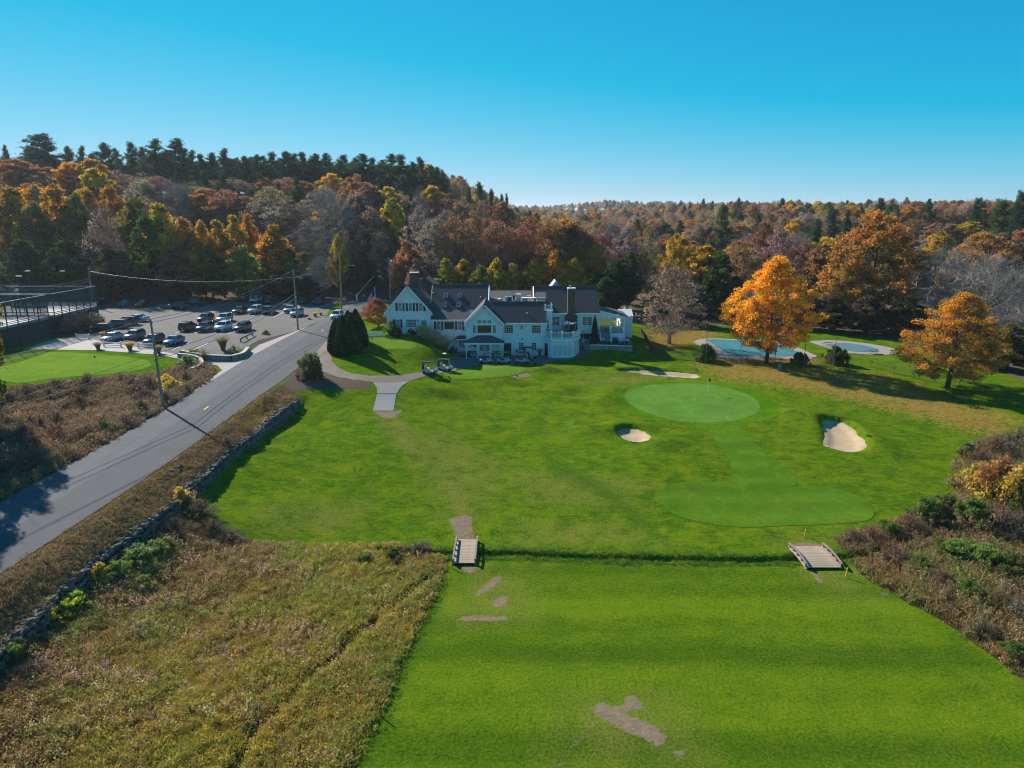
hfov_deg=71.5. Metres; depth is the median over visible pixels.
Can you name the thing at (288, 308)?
parked sedan
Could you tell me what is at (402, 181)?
pine tree
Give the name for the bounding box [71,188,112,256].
woodland tree
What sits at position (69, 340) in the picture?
overhead cable
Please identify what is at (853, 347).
paddling pool cover
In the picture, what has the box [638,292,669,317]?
woodland tree
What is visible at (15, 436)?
brush
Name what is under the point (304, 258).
woodland tree
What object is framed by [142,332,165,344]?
parked suv
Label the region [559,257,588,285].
woodland tree
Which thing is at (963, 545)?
shrub
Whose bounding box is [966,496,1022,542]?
shrub
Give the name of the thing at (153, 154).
pine tree
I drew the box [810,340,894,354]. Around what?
paddling pool deck
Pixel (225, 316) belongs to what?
parked suv
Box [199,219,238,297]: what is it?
woodland tree
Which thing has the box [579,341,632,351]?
patio
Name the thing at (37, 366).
practice green
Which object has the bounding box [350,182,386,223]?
woodland tree
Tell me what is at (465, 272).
woodland tree
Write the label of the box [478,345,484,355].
door
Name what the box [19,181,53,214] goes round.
woodland tree
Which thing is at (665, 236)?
woodland tree
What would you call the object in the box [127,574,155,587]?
shrub
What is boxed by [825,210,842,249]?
spruce tree
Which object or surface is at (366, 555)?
shrub
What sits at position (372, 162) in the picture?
pine tree
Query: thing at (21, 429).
brush
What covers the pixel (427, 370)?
golf cart
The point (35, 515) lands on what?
road
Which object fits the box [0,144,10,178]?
pine tree
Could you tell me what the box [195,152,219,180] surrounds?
pine tree
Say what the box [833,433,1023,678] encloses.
thicket weeds
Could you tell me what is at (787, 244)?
woodland tree
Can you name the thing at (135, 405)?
brush
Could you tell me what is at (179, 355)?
garden wall
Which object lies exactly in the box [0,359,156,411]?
overhead cable
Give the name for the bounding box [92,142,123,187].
pine tree
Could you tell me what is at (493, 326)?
window
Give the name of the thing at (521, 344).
window
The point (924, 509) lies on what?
shrub
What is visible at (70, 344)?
overhead cable
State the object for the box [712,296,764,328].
woodland tree
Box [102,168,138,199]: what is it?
woodland tree
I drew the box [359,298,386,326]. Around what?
japanese maple
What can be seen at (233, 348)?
shrub
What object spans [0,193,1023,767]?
ground
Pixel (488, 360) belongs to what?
golf cart
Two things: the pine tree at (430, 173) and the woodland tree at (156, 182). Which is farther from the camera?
the pine tree at (430, 173)
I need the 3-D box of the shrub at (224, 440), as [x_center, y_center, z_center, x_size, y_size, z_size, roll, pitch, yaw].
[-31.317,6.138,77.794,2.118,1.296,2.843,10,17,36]
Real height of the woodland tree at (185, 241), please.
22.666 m
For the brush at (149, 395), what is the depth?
94.40 m
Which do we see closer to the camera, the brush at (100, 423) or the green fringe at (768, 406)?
the brush at (100, 423)
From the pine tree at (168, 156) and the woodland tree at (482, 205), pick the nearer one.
the woodland tree at (482, 205)
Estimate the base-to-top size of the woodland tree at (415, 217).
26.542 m
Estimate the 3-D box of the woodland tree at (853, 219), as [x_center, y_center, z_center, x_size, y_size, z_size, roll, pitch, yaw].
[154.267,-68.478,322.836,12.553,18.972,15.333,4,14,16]
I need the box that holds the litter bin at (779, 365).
[778,362,781,369]
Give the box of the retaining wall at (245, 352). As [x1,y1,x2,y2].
[179,347,250,360]
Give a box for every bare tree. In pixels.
[72,197,131,296]
[147,176,204,221]
[282,179,372,277]
[298,252,344,295]
[407,184,433,242]
[594,215,642,269]
[623,257,713,343]
[633,221,665,295]
[782,223,816,276]
[898,237,990,329]
[941,243,1023,335]
[973,264,1023,341]
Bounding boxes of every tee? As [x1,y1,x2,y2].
[370,337,417,348]
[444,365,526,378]
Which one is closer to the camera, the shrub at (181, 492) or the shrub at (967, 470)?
the shrub at (181, 492)
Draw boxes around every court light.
[16,276,24,311]
[59,271,67,305]
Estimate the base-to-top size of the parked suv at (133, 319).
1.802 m
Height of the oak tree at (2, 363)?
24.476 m
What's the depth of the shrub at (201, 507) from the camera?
64.43 m
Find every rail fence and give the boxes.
[76,333,89,338]
[102,341,121,346]
[137,342,152,347]
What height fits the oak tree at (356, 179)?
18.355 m
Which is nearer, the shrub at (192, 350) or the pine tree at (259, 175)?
the shrub at (192, 350)
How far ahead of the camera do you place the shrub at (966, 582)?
53.77 m
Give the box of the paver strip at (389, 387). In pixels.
[373,381,407,393]
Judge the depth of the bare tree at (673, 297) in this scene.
135.64 m
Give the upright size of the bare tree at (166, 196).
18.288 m
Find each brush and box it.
[0,390,23,398]
[0,414,22,424]
[0,424,36,442]
[0,428,30,443]
[0,441,19,452]
[0,464,26,478]
[1,392,25,404]
[1,421,46,436]
[11,382,42,394]
[11,412,41,424]
[15,433,53,449]
[20,392,44,402]
[29,412,48,427]
[33,384,60,397]
[34,382,44,391]
[38,427,51,439]
[39,421,74,434]
[39,424,76,445]
[44,380,66,389]
[45,409,69,423]
[52,446,84,458]
[54,400,80,409]
[58,387,82,398]
[62,394,97,405]
[64,373,104,386]
[64,424,93,442]
[66,423,102,438]
[68,393,89,404]
[71,385,99,396]
[72,385,95,395]
[77,433,101,442]
[90,417,115,432]
[92,423,126,432]
[105,370,127,381]
[111,410,144,425]
[121,386,157,398]
[123,376,144,385]
[124,385,151,395]
[125,399,152,409]
[128,380,149,393]
[129,398,148,411]
[138,375,162,392]
[144,392,155,398]
[147,390,186,402]
[179,384,194,391]
[180,369,191,381]
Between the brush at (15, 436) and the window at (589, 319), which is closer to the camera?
the brush at (15, 436)
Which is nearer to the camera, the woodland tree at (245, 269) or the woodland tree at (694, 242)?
the woodland tree at (245, 269)
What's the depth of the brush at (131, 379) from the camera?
102.03 m
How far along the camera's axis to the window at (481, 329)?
126.60 m
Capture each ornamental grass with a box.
[90,342,101,349]
[121,340,135,349]
[151,344,163,353]
[214,336,230,350]
[412,323,433,338]
[417,330,433,341]
[425,333,441,345]
[428,329,442,341]
[435,339,448,349]
[436,335,448,347]
[443,339,452,351]
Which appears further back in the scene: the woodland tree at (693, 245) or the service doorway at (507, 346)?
the woodland tree at (693, 245)
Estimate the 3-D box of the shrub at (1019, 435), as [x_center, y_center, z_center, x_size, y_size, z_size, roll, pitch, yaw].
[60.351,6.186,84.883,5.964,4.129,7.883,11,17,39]
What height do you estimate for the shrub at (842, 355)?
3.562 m
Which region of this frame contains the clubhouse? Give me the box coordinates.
[384,272,632,359]
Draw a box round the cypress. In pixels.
[591,316,598,342]
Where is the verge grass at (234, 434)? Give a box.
[0,385,297,641]
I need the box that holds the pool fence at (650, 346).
[634,327,839,364]
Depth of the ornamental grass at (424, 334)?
126.31 m
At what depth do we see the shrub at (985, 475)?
70.90 m
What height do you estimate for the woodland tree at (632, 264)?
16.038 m
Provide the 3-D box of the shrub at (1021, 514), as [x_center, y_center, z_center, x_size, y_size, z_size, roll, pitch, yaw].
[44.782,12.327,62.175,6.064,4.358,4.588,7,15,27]
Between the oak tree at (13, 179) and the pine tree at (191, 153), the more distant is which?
the pine tree at (191, 153)
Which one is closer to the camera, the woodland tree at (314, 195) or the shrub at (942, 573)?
the shrub at (942, 573)
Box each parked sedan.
[100,331,123,341]
[118,299,135,306]
[131,314,149,320]
[134,300,151,306]
[163,334,184,344]
[232,306,247,313]
[283,305,294,312]
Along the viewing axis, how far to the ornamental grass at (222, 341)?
121.89 m
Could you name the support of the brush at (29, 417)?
on the ground at (532, 663)
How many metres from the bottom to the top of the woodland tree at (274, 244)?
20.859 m
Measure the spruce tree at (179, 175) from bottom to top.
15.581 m
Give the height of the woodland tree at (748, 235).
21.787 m
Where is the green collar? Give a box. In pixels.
[614,380,797,484]
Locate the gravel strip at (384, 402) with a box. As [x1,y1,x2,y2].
[373,394,395,410]
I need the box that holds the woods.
[61,163,1023,243]
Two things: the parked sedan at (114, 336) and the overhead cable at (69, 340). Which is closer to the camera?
the overhead cable at (69, 340)
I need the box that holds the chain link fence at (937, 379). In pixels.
[849,356,1022,400]
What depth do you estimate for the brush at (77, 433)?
78.27 m
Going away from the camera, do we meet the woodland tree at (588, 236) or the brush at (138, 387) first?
the brush at (138, 387)
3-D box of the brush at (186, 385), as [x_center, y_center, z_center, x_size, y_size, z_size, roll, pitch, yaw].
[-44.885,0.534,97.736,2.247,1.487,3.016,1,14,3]
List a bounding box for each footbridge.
[452,536,477,564]
[788,542,842,569]
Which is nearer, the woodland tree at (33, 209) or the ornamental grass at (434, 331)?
the ornamental grass at (434, 331)
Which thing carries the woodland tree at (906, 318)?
on the ground at (532, 663)
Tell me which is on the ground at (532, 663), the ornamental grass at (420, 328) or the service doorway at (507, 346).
the ornamental grass at (420, 328)
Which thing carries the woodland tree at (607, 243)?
on the ground at (532, 663)
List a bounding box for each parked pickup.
[93,296,111,304]
[262,295,277,303]
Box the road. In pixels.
[0,288,398,572]
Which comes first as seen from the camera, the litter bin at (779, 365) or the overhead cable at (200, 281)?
the litter bin at (779, 365)
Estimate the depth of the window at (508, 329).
127.44 m
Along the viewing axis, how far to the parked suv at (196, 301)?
176.56 m
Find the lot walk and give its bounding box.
[25,336,180,358]
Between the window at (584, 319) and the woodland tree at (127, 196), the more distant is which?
the woodland tree at (127, 196)
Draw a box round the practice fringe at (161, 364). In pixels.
[0,349,165,386]
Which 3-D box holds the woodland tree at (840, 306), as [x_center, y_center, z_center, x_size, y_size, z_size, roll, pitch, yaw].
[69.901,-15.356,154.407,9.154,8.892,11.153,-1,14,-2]
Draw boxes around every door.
[458,340,461,351]
[462,340,465,351]
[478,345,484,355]
[485,345,489,355]
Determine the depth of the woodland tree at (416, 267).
169.80 m
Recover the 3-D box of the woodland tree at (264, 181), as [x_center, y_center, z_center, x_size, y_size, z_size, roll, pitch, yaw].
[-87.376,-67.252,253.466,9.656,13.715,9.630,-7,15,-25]
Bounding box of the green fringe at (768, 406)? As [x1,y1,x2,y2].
[616,382,777,424]
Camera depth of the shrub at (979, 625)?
49.23 m
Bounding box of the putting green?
[624,383,759,422]
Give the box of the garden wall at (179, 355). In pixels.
[176,353,203,369]
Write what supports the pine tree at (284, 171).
on the ground at (532, 663)
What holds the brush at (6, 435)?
on the ground at (532, 663)
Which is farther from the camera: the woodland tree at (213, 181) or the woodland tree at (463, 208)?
the woodland tree at (213, 181)
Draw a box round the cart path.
[313,341,591,382]
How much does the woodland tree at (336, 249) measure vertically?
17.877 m
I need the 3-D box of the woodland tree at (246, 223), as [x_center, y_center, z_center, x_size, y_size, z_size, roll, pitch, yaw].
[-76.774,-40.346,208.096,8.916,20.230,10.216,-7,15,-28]
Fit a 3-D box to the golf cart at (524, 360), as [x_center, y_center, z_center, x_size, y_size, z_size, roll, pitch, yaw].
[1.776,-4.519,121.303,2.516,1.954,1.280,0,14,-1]
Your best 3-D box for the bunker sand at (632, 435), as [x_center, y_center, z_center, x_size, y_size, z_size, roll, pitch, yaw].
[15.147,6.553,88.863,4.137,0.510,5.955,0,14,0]
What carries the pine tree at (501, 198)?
on the ground at (532, 663)
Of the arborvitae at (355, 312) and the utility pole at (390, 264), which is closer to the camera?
the arborvitae at (355, 312)
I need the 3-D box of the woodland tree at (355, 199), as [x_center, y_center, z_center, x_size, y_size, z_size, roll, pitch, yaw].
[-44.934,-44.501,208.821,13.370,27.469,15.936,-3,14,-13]
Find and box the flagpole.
[367,289,376,325]
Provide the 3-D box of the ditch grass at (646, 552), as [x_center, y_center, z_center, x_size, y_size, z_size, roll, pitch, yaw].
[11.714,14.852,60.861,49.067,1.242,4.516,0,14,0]
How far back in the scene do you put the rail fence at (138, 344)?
123.93 m
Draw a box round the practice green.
[0,352,150,382]
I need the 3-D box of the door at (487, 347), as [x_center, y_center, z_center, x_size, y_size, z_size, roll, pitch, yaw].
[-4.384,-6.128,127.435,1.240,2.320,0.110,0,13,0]
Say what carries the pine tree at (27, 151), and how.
on the ground at (532, 663)
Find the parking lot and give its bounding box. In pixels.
[74,300,340,354]
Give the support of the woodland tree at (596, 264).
on the ground at (532, 663)
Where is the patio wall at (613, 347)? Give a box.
[590,344,631,351]
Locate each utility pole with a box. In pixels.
[87,267,92,302]
[148,318,164,405]
[293,270,310,329]
[339,253,353,308]
[387,258,391,301]
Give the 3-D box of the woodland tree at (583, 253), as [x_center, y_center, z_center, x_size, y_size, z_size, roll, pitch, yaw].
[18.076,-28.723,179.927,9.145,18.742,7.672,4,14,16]
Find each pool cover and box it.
[705,339,799,354]
[833,343,876,351]
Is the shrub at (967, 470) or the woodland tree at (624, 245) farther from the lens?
the woodland tree at (624, 245)
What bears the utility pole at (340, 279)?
on the ground at (532, 663)
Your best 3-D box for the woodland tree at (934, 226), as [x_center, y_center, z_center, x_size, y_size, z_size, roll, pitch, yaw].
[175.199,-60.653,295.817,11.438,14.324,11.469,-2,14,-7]
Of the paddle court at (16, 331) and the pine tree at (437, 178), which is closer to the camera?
the paddle court at (16, 331)
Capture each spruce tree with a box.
[166,163,189,203]
[270,181,291,218]
[414,186,429,228]
[806,218,823,243]
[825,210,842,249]
[839,209,852,236]
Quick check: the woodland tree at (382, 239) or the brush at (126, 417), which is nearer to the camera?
the brush at (126, 417)
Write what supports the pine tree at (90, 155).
on the ground at (532, 663)
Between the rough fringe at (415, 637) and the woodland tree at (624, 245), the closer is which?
the rough fringe at (415, 637)
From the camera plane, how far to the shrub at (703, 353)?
124.65 m
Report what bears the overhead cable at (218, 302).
attached to the utility pole at (296, 299)
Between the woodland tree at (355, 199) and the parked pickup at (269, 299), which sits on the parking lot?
the parked pickup at (269, 299)
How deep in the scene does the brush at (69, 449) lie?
72.73 m
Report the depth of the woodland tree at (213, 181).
264.90 m
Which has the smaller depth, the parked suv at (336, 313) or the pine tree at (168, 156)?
the parked suv at (336, 313)
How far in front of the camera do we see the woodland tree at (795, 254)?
180.38 m
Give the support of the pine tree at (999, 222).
on the ground at (532, 663)
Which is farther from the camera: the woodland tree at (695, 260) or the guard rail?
the woodland tree at (695, 260)
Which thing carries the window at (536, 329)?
in the clubhouse
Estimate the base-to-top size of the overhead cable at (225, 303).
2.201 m
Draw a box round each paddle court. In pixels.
[0,286,98,334]
[0,295,51,348]
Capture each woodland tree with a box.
[0,156,52,186]
[0,172,14,202]
[0,186,56,265]
[0,238,57,287]
[10,180,61,207]
[10,200,70,266]
[18,171,68,194]
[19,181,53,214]
[25,181,88,260]
[26,238,99,298]
[49,161,84,195]
[58,192,103,262]
[69,156,115,191]
[70,165,116,207]
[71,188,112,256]
[82,248,143,299]
[90,178,125,246]
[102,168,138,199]
[102,196,150,284]
[112,213,175,297]
[113,183,154,247]
[115,172,157,200]
[119,171,166,211]
[135,170,184,206]
[137,200,196,295]
[155,248,193,299]
[164,214,200,296]
[168,181,204,225]
[184,249,237,300]
[188,186,227,230]
[188,219,217,298]
[198,186,247,224]
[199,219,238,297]
[204,180,237,191]
[213,176,248,199]
[223,214,256,276]
[223,244,262,300]
[226,193,261,225]
[236,182,254,200]
[237,193,283,240]
[237,213,262,261]
[246,179,292,221]
[249,223,295,297]
[253,177,276,201]
[258,200,307,236]
[259,279,290,298]
[261,248,312,297]
[271,177,305,195]
[276,217,305,246]
[284,198,321,235]
[285,229,314,258]
[287,181,316,203]
[289,277,324,298]
[291,215,329,257]
[296,183,337,213]
[296,251,326,279]
[303,239,333,274]
[304,201,349,242]
[314,172,342,199]
[325,233,349,289]
[329,187,364,256]
[337,185,378,248]
[341,230,369,285]
[345,248,380,292]
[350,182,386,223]
[354,200,390,286]
[366,227,398,293]
[372,186,405,224]
[375,190,407,271]
[386,238,427,293]
[390,190,414,239]
[397,201,434,259]
[404,258,426,284]
[412,205,452,277]
[415,183,450,227]
[428,200,459,279]
[428,205,479,269]
[429,189,467,238]
[433,258,461,283]
[445,193,479,257]
[448,258,477,283]
[450,207,494,268]
[466,191,503,230]
[467,265,496,289]
[469,210,527,268]
[471,207,507,275]
[485,257,508,290]
[489,200,517,239]
[496,250,518,281]
[498,263,526,289]
[501,218,535,283]
[502,208,546,268]
[518,258,545,293]
[522,214,579,275]
[534,213,594,274]
[540,249,568,285]
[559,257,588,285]
[563,225,604,272]
[566,238,591,278]
[579,244,607,285]
[587,220,624,284]
[595,258,640,308]
[595,277,623,308]
[606,228,644,268]
[607,235,639,263]
[622,251,645,308]
[632,236,657,279]
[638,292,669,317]
[652,227,678,243]
[653,239,675,273]
[666,243,695,270]
[674,287,715,323]
[684,241,727,313]
[685,247,744,315]
[689,240,701,245]
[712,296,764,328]
[721,235,766,290]
[722,231,764,267]
[723,236,761,284]
[735,224,755,241]
[754,225,803,294]
[772,234,797,258]
[777,276,824,325]
[784,233,801,253]
[784,233,829,293]
[798,241,840,306]
[800,233,847,269]
[812,223,843,243]
[813,295,854,331]
[835,295,895,333]
[843,214,861,230]
[843,244,878,267]
[844,224,886,266]
[859,214,889,230]
[873,293,934,335]
[901,214,930,246]
[913,234,949,267]
[918,221,944,241]
[921,227,955,283]
[932,222,965,252]
[947,239,981,272]
[950,319,999,360]
[951,220,987,244]
[976,230,1023,277]
[984,322,1023,369]
[1011,225,1023,293]
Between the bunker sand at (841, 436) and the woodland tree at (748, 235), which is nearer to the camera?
the bunker sand at (841, 436)
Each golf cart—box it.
[421,361,437,374]
[437,358,453,370]
[479,351,493,363]
[497,351,510,363]
[515,351,529,363]
[523,346,537,357]
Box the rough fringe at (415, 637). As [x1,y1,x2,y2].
[342,575,451,767]
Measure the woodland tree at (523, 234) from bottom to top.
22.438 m
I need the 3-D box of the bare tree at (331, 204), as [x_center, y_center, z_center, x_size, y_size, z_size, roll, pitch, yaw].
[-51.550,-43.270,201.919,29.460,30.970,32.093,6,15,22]
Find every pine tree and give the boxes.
[0,133,72,192]
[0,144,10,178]
[19,145,53,164]
[60,146,76,180]
[74,145,101,174]
[83,152,97,159]
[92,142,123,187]
[110,147,126,194]
[117,141,150,187]
[133,146,151,189]
[135,138,176,188]
[152,137,198,186]
[162,148,179,189]
[186,149,204,187]
[187,153,213,186]
[190,171,215,204]
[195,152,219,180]
[210,175,233,202]
[211,147,247,185]
[230,157,240,193]
[233,155,255,187]
[245,154,271,184]
[246,171,268,202]
[247,155,272,189]
[260,151,281,191]
[271,151,302,185]
[282,176,310,214]
[288,151,316,182]
[290,152,306,168]
[300,153,329,189]
[315,152,340,185]
[324,154,353,184]
[342,153,378,189]
[369,157,380,181]
[371,153,410,190]
[371,159,388,182]
[372,177,386,208]
[379,154,418,196]
[393,175,416,212]
[399,156,432,209]
[408,161,418,189]
[426,164,435,184]
[427,166,449,208]
[440,171,453,211]
[462,187,472,218]
[463,181,487,227]
[486,189,495,214]
[499,193,504,202]
[505,192,509,227]
[679,245,706,307]
[701,240,717,262]
[712,203,741,250]
[741,212,763,238]
[893,240,927,277]
[965,197,988,236]
[977,198,1017,232]
[1005,189,1023,237]
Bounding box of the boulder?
[250,442,257,448]
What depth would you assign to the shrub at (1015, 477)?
69.17 m
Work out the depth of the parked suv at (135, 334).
131.70 m
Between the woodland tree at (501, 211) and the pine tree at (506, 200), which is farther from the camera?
the pine tree at (506, 200)
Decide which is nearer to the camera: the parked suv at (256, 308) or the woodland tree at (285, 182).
the parked suv at (256, 308)
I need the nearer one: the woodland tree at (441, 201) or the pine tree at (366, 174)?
the woodland tree at (441, 201)
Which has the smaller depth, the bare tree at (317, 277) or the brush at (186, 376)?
the brush at (186, 376)
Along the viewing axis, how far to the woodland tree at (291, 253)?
187.57 m
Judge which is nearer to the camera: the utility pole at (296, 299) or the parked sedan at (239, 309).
the utility pole at (296, 299)
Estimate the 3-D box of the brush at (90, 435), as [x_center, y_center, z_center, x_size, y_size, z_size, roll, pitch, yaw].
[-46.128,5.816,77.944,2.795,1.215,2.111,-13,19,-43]
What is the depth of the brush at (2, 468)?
68.10 m
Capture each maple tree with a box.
[718,252,829,362]
[890,281,1016,388]
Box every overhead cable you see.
[0,319,148,357]
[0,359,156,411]
[2,322,151,361]
[2,353,155,402]
[96,272,291,281]
[152,270,292,318]
[155,272,294,321]
[158,293,295,352]
[159,297,296,358]
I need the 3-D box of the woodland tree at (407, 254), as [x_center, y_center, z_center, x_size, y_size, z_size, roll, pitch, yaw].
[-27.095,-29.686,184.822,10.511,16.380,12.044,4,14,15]
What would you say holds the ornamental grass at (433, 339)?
on the ground at (532, 663)
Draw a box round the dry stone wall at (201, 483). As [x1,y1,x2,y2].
[0,398,302,679]
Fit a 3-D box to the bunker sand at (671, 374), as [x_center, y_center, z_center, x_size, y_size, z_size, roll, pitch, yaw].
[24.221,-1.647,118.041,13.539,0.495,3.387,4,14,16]
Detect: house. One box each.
[0,284,72,303]
[709,272,752,301]
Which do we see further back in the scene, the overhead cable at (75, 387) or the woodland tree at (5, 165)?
the woodland tree at (5, 165)
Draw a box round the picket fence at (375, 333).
[367,331,383,336]
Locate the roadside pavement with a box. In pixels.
[180,327,305,393]
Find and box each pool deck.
[693,338,816,359]
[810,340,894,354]
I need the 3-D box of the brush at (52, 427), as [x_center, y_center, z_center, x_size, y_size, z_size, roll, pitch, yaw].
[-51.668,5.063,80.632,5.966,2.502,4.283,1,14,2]
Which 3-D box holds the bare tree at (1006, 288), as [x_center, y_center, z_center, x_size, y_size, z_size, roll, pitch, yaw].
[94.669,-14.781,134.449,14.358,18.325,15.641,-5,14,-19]
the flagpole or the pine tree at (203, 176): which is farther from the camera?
the pine tree at (203, 176)
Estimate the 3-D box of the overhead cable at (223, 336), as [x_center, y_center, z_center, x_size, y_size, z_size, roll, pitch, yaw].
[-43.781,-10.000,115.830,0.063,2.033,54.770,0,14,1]
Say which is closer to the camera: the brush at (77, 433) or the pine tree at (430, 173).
the brush at (77, 433)
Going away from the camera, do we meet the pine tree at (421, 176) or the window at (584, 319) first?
the window at (584, 319)
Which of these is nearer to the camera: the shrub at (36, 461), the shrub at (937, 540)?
the shrub at (937, 540)
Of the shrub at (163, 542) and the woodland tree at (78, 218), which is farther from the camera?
the woodland tree at (78, 218)
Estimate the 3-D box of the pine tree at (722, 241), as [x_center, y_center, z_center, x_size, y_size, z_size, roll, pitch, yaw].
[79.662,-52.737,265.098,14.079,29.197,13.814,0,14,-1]
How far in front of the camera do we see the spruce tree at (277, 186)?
241.17 m
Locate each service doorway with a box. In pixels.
[504,343,510,354]
[545,343,547,356]
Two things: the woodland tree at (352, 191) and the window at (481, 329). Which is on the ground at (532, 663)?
the woodland tree at (352, 191)
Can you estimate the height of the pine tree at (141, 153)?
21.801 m
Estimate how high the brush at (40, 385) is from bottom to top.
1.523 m
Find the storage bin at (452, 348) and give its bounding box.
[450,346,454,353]
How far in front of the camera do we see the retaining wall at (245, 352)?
116.47 m
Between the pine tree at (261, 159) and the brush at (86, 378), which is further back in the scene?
the pine tree at (261, 159)
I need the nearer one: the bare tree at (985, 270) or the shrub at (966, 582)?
the shrub at (966, 582)
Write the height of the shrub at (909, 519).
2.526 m
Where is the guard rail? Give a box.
[240,332,253,341]
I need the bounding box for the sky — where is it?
[0,0,1023,209]
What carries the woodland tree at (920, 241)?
on the ground at (532, 663)
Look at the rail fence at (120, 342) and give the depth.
125.62 m
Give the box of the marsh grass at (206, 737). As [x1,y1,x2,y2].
[0,502,448,767]
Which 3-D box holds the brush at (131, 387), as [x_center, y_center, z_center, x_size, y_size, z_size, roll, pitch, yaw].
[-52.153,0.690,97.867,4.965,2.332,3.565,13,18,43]
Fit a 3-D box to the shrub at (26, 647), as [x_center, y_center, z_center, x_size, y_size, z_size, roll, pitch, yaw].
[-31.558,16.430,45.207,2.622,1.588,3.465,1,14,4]
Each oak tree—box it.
[0,171,23,190]
[0,303,8,399]
[338,170,374,206]
[653,232,699,302]
[746,219,779,296]
[813,207,934,309]
[819,257,886,327]
[929,230,1023,313]
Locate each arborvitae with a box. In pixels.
[327,319,342,354]
[334,315,354,356]
[344,310,349,320]
[345,312,362,354]
[352,309,358,316]
[355,314,368,347]
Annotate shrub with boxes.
[0,438,59,479]
[0,635,44,677]
[2,445,71,472]
[2,655,49,687]
[12,629,43,653]
[44,601,74,624]
[53,312,82,335]
[56,584,95,618]
[61,306,104,332]
[78,310,107,327]
[87,560,113,584]
[98,559,145,581]
[121,540,162,569]
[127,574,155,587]
[145,535,180,560]
[155,373,179,384]
[158,378,185,390]
[159,510,196,538]
[168,483,197,509]
[175,355,198,365]
[176,494,222,521]
[187,349,200,353]
[192,346,210,360]
[193,517,233,536]
[215,435,236,445]
[216,526,245,544]
[225,345,240,350]
[244,429,256,435]
[294,350,328,380]
[353,551,374,562]
[382,547,399,560]
[383,320,401,337]
[400,540,431,556]
[400,544,415,554]
[407,328,416,334]
[692,343,716,361]
[790,351,810,365]
[820,345,850,365]
[835,526,873,542]
[855,522,894,543]
[875,519,910,541]
[875,542,921,565]
[890,510,932,533]
[900,553,935,573]
[904,496,951,528]
[917,489,971,523]
[921,565,963,593]
[923,536,968,560]
[930,535,982,569]
[943,461,996,493]
[946,577,988,608]
[950,496,997,531]
[956,442,978,455]
[956,614,1009,639]
[959,445,995,464]
[960,541,1007,577]
[964,449,1023,506]
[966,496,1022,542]
[971,581,1023,613]
[972,431,1019,457]
[985,459,1023,511]
[985,548,1023,583]
[990,503,1023,542]
[993,638,1023,664]
[994,426,1023,454]
[998,593,1023,628]
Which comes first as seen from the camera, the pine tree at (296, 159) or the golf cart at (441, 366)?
the golf cart at (441, 366)
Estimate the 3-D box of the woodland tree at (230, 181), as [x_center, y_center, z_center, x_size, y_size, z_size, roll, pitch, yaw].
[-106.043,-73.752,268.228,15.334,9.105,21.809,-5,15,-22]
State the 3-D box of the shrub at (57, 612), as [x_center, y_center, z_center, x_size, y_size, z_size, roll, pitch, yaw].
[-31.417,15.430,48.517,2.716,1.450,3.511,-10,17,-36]
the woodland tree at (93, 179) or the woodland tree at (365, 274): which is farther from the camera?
the woodland tree at (93, 179)
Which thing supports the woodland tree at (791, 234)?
on the ground at (532, 663)
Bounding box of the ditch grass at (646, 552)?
[371,543,933,568]
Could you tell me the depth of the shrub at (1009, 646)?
46.50 m
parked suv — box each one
[86,322,114,332]
[106,319,130,327]
[120,316,140,324]
[123,328,145,340]
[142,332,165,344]
[166,301,189,308]
[178,321,197,330]
[187,298,203,305]
[195,320,214,331]
[197,312,214,322]
[214,320,232,330]
[216,312,233,322]
[234,320,251,331]
[247,304,262,313]
[249,295,262,302]
[261,305,275,313]
[290,307,303,316]
[298,296,310,303]
[312,296,324,304]
[330,309,343,318]
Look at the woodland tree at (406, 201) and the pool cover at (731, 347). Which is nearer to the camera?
the pool cover at (731, 347)
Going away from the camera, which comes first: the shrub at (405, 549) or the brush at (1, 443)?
the shrub at (405, 549)
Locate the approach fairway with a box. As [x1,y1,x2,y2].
[654,481,873,526]
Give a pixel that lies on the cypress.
(594, 332)
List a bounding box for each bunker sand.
[617,428,650,441]
[625,370,699,377]
[821,420,866,451]
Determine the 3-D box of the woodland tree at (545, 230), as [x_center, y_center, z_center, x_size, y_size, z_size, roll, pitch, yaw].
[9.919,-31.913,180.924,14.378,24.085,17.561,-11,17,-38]
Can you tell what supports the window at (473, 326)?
in the clubhouse
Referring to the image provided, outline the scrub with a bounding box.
[0,360,218,499]
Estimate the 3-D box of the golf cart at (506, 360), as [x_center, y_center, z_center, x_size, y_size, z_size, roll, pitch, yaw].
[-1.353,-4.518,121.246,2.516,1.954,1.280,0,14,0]
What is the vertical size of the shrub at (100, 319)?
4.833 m
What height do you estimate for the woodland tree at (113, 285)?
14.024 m
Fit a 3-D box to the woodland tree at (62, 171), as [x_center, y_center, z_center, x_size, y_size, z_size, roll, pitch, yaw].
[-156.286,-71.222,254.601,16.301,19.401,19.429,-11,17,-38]
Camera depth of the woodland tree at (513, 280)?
169.57 m
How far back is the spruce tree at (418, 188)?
249.03 m
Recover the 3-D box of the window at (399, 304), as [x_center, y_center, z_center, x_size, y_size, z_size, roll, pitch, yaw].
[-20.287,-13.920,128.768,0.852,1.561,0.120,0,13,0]
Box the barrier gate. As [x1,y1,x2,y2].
[356,276,373,300]
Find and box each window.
[396,319,399,326]
[398,303,401,310]
[406,319,416,327]
[408,303,412,310]
[418,303,422,310]
[420,319,427,325]
[436,322,440,329]
[444,321,454,329]
[458,322,461,329]
[472,325,476,333]
[477,325,491,333]
[492,325,496,333]
[504,325,513,333]
[518,342,523,350]
[531,325,540,333]
[531,342,536,350]
[555,317,559,325]
[582,317,586,325]
[587,317,591,325]
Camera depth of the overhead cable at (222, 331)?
106.30 m
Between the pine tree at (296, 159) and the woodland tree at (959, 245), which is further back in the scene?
the pine tree at (296, 159)
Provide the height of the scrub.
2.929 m

